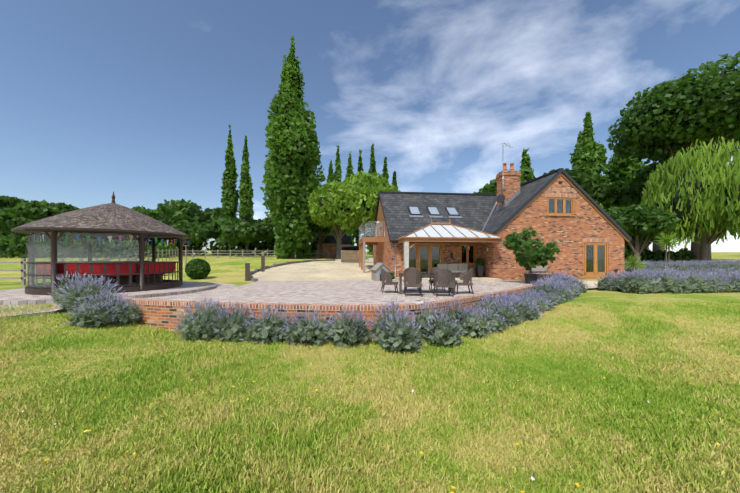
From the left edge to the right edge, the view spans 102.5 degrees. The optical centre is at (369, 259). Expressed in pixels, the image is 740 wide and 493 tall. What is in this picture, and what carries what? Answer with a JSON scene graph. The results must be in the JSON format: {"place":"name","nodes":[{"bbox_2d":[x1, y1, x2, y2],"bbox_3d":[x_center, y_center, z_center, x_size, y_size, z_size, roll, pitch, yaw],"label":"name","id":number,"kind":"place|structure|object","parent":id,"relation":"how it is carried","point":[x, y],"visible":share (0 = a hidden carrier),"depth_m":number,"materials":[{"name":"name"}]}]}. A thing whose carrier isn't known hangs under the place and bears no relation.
{"place":"outdoors","nodes":[
{"label":"outdoors","id":0,"kind":"place"},
{"bbox_2d":[0,252,739,492],"bbox_3d":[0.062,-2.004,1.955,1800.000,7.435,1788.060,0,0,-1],"label":"lawn ground","id":1,"kind":"structure","parent":0,"point":[227,269],"depth_m":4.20,"materials":[{"name":"green plant"}]},
{"bbox_2d":[0,308,63,318],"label":"edging","id":2,"kind":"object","parent":1,"relation":"on","point":[44,313],"depth_m":6.71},
{"bbox_2d":[0,281,216,304],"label":"gazebo plinth","id":3,"kind":"structure","parent":1,"relation":"on","point":[18,296],"depth_m":9.84,"materials":[{"name":"grey stone"}]},
{"bbox_2d":[11,191,189,294],"bbox_3d":[-10.053,-0.767,11.636,5.108,3.800,5.108,0,0,-1],"label":"gazebo","id":4,"kind":"object","parent":3,"relation":"on","point":[113,219],"visible":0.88,"depth_m":10.35,"materials":[{"name":"brown wood"}]},
{"bbox_2d":[32,232,176,245],"bbox_3d":[-10.053,-0.687,11.636,4.200,0.360,4.200,0,0,-1],"label":"gazebo bunting","id":5,"kind":"object","parent":4,"relation":"attached to","point":[88,237],"visible":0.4,"depth_m":10.86,"materials":[{"name":"blue"}]},
{"bbox_2d":[0,249,328,285],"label":"wooden fence","id":6,"kind":"object","parent":1,"relation":"on","point":[23,277],"visible":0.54,"depth_m":24.53,"materials":[{"name":"brown wood"}]},
{"bbox_2d":[183,240,191,264],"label":"bird house","id":7,"kind":"structure","parent":1,"relation":"on","point":[186,241],"depth_m":25.09,"materials":[{"name":"wood"}]},
{"bbox_2d":[245,256,264,280],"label":"bollards","id":8,"kind":"object","parent":1,"relation":"on","point":[247,271],"visible":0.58,"depth_m":17.26,"materials":[{"name":"wood"}]},
{"bbox_2d":[0,280,531,316],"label":"patio paving","id":9,"kind":"structure","parent":1,"relation":"on","point":[359,292],"depth_m":10.71,"materials":[{"name":"grey stone"}]},
{"bbox_2d":[370,263,390,280],"bbox_3d":[0.597,0.715,17.318,0.938,1.036,1.160,0,0,-15],"label":"dog kennel","id":10,"kind":"object","parent":9,"relation":"on","point":[376,272],"visible":0.73,"depth_m":16.84,"materials":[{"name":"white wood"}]},
{"bbox_2d":[380,268,397,292],"bbox_3d":[0.708,0.782,10.998,0.607,0.912,0.636,0,0,-3],"label":"rattan armchair","id":11,"kind":"object","parent":9,"relation":"on","point":[386,277],"visible":1,"depth_m":10.73,"materials":[{"name":"brown wicker"}]},
{"bbox_2d":[403,267,418,290],"bbox_3d":[1.635,0.782,11.754,0.636,0.912,0.607,0,0,8],"label":"rattan armchair","id":12,"kind":"object","parent":9,"relation":"on","point":[407,269],"visible":0.23,"depth_m":11.98,"materials":[{"name":"brown wicker"}]},
{"bbox_2d":[404,269,421,296],"bbox_3d":[1.461,0.782,10.076,0.636,0.912,0.607,0,0,4],"label":"rattan armchair","id":13,"kind":"object","parent":9,"relation":"on","point":[412,277],"visible":0.96,"depth_m":9.82,"materials":[{"name":"brown wicker"}]},
{"bbox_2d":[398,272,455,294],"bbox_3d":[2.044,0.866,10.864,2.000,0.734,1.000,0,0,6],"label":"patio table","id":14,"kind":"object","parent":9,"relation":"on","point":[401,274],"visible":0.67,"depth_m":10.46,"materials":[{"name":"grey wicker"}]},
{"bbox_2d":[429,267,445,291],"bbox_3d":[2.628,0.782,11.651,0.636,0.912,0.607,0,0,5],"label":"rattan armchair","id":15,"kind":"object","parent":9,"relation":"on","point":[434,269],"visible":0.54,"depth_m":11.86,"materials":[{"name":"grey wicker"}]},
{"bbox_2d":[433,269,453,296],"bbox_3d":[2.455,0.782,9.973,0.636,0.912,0.607,0,0,4],"label":"rattan armchair","id":16,"kind":"object","parent":9,"relation":"on","point":[443,278],"visible":0.98,"depth_m":9.72,"materials":[{"name":"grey wicker"}]},
{"bbox_2d":[395,277,502,281],"bbox_3d":[4.504,1.198,17.608,5.630,0.170,2.550,0,0,-6],"label":"patio step","id":17,"kind":"object","parent":9,"relation":"on","point":[474,279],"visible":0.33,"depth_m":16.61,"materials":[{"name":"beige stone"}]},
{"bbox_2d":[396,218,503,269],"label":"porch roof","id":18,"kind":"structure","parent":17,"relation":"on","point":[440,232],"depth_m":16.91,"materials":[{"name":"white glass"}]},
{"bbox_2d":[436,264,473,276],"bbox_3d":[5.204,0.698,18.442,2.250,0.830,0.850,0,0,-6],"label":"rattan sofa","id":19,"kind":"object","parent":17,"relation":"on","point":[458,269],"visible":0.5,"depth_m":18.55,"materials":[{"name":"black plastic"}]},
{"bbox_2d":[476,266,483,276],"bbox_3d":[6.868,0.753,18.589,0.380,0.720,0.380,0,0,-1],"label":"plant pot","id":20,"kind":"object","parent":17,"relation":"on","point":[479,271],"visible":0.92,"depth_m":18.43,"materials":[{"name":"grey"}]},
{"bbox_2d":[455,268,473,293],"bbox_3d":[3.381,0.782,10.725,0.607,0.912,0.636,0,0,6],"label":"rattan armchair","id":21,"kind":"object","parent":9,"relation":"on","point":[465,278],"visible":0.9,"depth_m":10.47,"materials":[{"name":"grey wicker"}]},
{"bbox_2d":[524,274,537,283],"bbox_3d":[8.166,0.986,15.080,0.636,0.495,0.636,0,0,-1],"label":"plant pot","id":22,"kind":"object","parent":9,"relation":"on","point":[530,278],"visible":0.96,"depth_m":14.85,"materials":[{"name":"grey"}]},
{"bbox_2d":[502,227,559,273],"bbox_3d":[8.124,-0.482,14.955,2.353,2.530,2.375,0,0,-27],"label":"fig tree","id":23,"kind":"object","parent":22,"relation":"in","point":[541,254],"depth_m":14.80,"materials":[{"name":"green plant"}]},
{"bbox_2d":[250,259,334,281],"bbox_3d":[-6.738,0.646,25.432,3.128,1.318,16.832,0,0,9],"label":"stone edging","id":24,"kind":"object","parent":1,"relation":"on","point":[272,266],"visible":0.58,"depth_m":26.47,"materials":[{"name":"grey stone"}]},
{"bbox_2d":[252,258,373,280],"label":"gravel drive","id":25,"kind":"structure","parent":1,"relation":"on","point":[337,270],"depth_m":21.21,"materials":[{"name":"beige gravel"}]},
{"bbox_2d":[359,222,384,272],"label":"balcony","id":26,"kind":"structure","parent":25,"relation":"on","point":[368,240],"depth_m":21.86,"materials":[{"name":"brown wood"}]},
{"bbox_2d":[115,278,543,337],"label":"brick retaining wall","id":27,"kind":"structure","parent":1,"relation":"on","point":[159,313],"depth_m":7.03,"materials":[{"name":"brick"}]},
{"bbox_2d":[316,236,351,257],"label":"brick outbuilding","id":28,"kind":"structure","parent":1,"relation":"on","point":[329,243],"depth_m":46.82,"materials":[{"name":"tile"}]},
{"bbox_2d":[185,258,483,278],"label":"box shrubs","id":29,"kind":"object","parent":1,"relation":"on","point":[200,265],"visible":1,"depth_m":17.69,"materials":[{"name":"green plant"}]},
{"bbox_2d":[339,246,358,261],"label":"log store","id":30,"kind":"structure","parent":1,"relation":"on","point":[349,253],"depth_m":30.04,"materials":[{"name":"brown wood"}]},
{"bbox_2d":[11,297,705,491],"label":"lawn flower stems","id":31,"kind":"object","parent":1,"relation":"on","point":[343,376],"visible":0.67,"depth_m":3.29,"materials":[{"name":"green plant"}]},
{"bbox_2d":[10,303,719,492],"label":"flowers","id":32,"kind":"object","parent":1,"relation":"on","point":[421,452],"visible":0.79,"depth_m":2.64,"materials":[{"name":"yellow plant"}]},
{"bbox_2d":[41,130,739,261],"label":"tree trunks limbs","id":33,"kind":"object","parent":1,"relation":"on","point":[702,252],"visible":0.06,"depth_m":32.70,"materials":[{"name":"brown plant"}]},
{"bbox_2d":[0,52,739,261],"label":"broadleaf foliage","id":34,"kind":"object","parent":33,"relation":"attached to","point":[630,218],"visible":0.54,"depth_m":36.85,"materials":[{"name":"green plant"}]},
{"bbox_2d":[0,69,739,258],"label":"inner foliage","id":35,"kind":"object","parent":33,"relation":"attached to","point":[675,200],"visible":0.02,"depth_m":34.80,"materials":[{"name":"black"}]},
{"bbox_2d":[307,136,739,247],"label":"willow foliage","id":36,"kind":"object","parent":33,"relation":"attached to","point":[714,208],"visible":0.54,"depth_m":27.21,"materials":[{"name":"green plant"}]},
{"bbox_2d":[47,259,739,353],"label":"lavender","id":37,"kind":"object","parent":1,"relation":"on","point":[382,341],"depth_m":6.74,"materials":[{"name":"purple plant"}]},
{"bbox_2d":[220,36,645,258],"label":"poplar foliage","id":38,"kind":"object","parent":1,"relation":"on","point":[285,156],"visible":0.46,"depth_m":41.14,"materials":[{"name":"green plant"}]},
{"bbox_2d":[371,168,631,276],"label":"roof trim","id":39,"kind":"structure","parent":1,"relation":"on","point":[578,188],"depth_m":18.33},
{"bbox_2d":[375,200,384,230],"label":"gable wall","id":40,"kind":"structure","parent":39,"relation":"attached to","point":[380,219],"depth_m":23.77,"materials":[{"name":"brown wood"}]},
{"bbox_2d":[408,206,461,217],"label":"roof windows","id":41,"kind":"structure","parent":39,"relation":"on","point":[434,212],"depth_m":21.20,"materials":[{"name":"grey"}]},
{"bbox_2d":[450,181,617,275],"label":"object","id":42,"kind":"object","parent":39,"relation":"attached to","point":[539,268],"visible":0.6,"depth_m":17.77,"materials":[{"name":"white wood"}]},
{"bbox_2d":[583,281,597,287],"bbox_3d":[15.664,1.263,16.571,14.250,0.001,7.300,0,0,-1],"label":"doorstep","id":43,"kind":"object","parent":1,"relation":"on","point":[591,284],"depth_m":15.49,"materials":[{"name":"beige stone"}]},
{"bbox_2d":[624,231,681,270],"bbox_3d":[19.988,-0.656,21.100,7.234,2.942,1.450,0,0,-28],"label":"cordyline","id":44,"kind":"object","parent":1,"relation":"on","point":[632,262],"depth_m":22.16,"materials":[{"name":"green plant"}]},
{"bbox_2d":[0,0,739,251],"label":"sky","id":45,"kind":"structure","parent":0,"point":[137,100],"materials":[{"name":"blue"}]},
{"bbox_2d":[373,175,623,279],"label":"brick house walls","id":46,"kind":"structure","parent":0,"point":[567,234],"depth_m":18.23,"materials":[{"name":"red brick"}]},
{"bbox_2d":[379,197,607,276],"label":"windows and doors","id":47,"kind":"structure","parent":46,"relation":"in","point":[425,257],"depth_m":18.52,"materials":[{"name":"brown wood"}]},
{"bbox_2d":[372,172,628,247],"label":"roof","id":48,"kind":"structure","parent":46,"relation":"on","point":[474,211],"depth_m":21.06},
{"bbox_2d":[496,142,520,210],"bbox_3d":[9.532,-5.412,20.648,1.875,5.050,1.520,0,0,-6],"label":"chimney with aerial","id":49,"kind":"object","parent":48,"relation":"on","point":[508,186],"visible":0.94,"depth_m":20.54,"materials":[{"name":"brick"}]},
{"bbox_2d":[409,188,609,243],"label":"house soldier courses","id":50,"kind":"object","parent":46,"relation":"attached to","point":[569,196],"visible":0.64,"depth_m":18.20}
]}

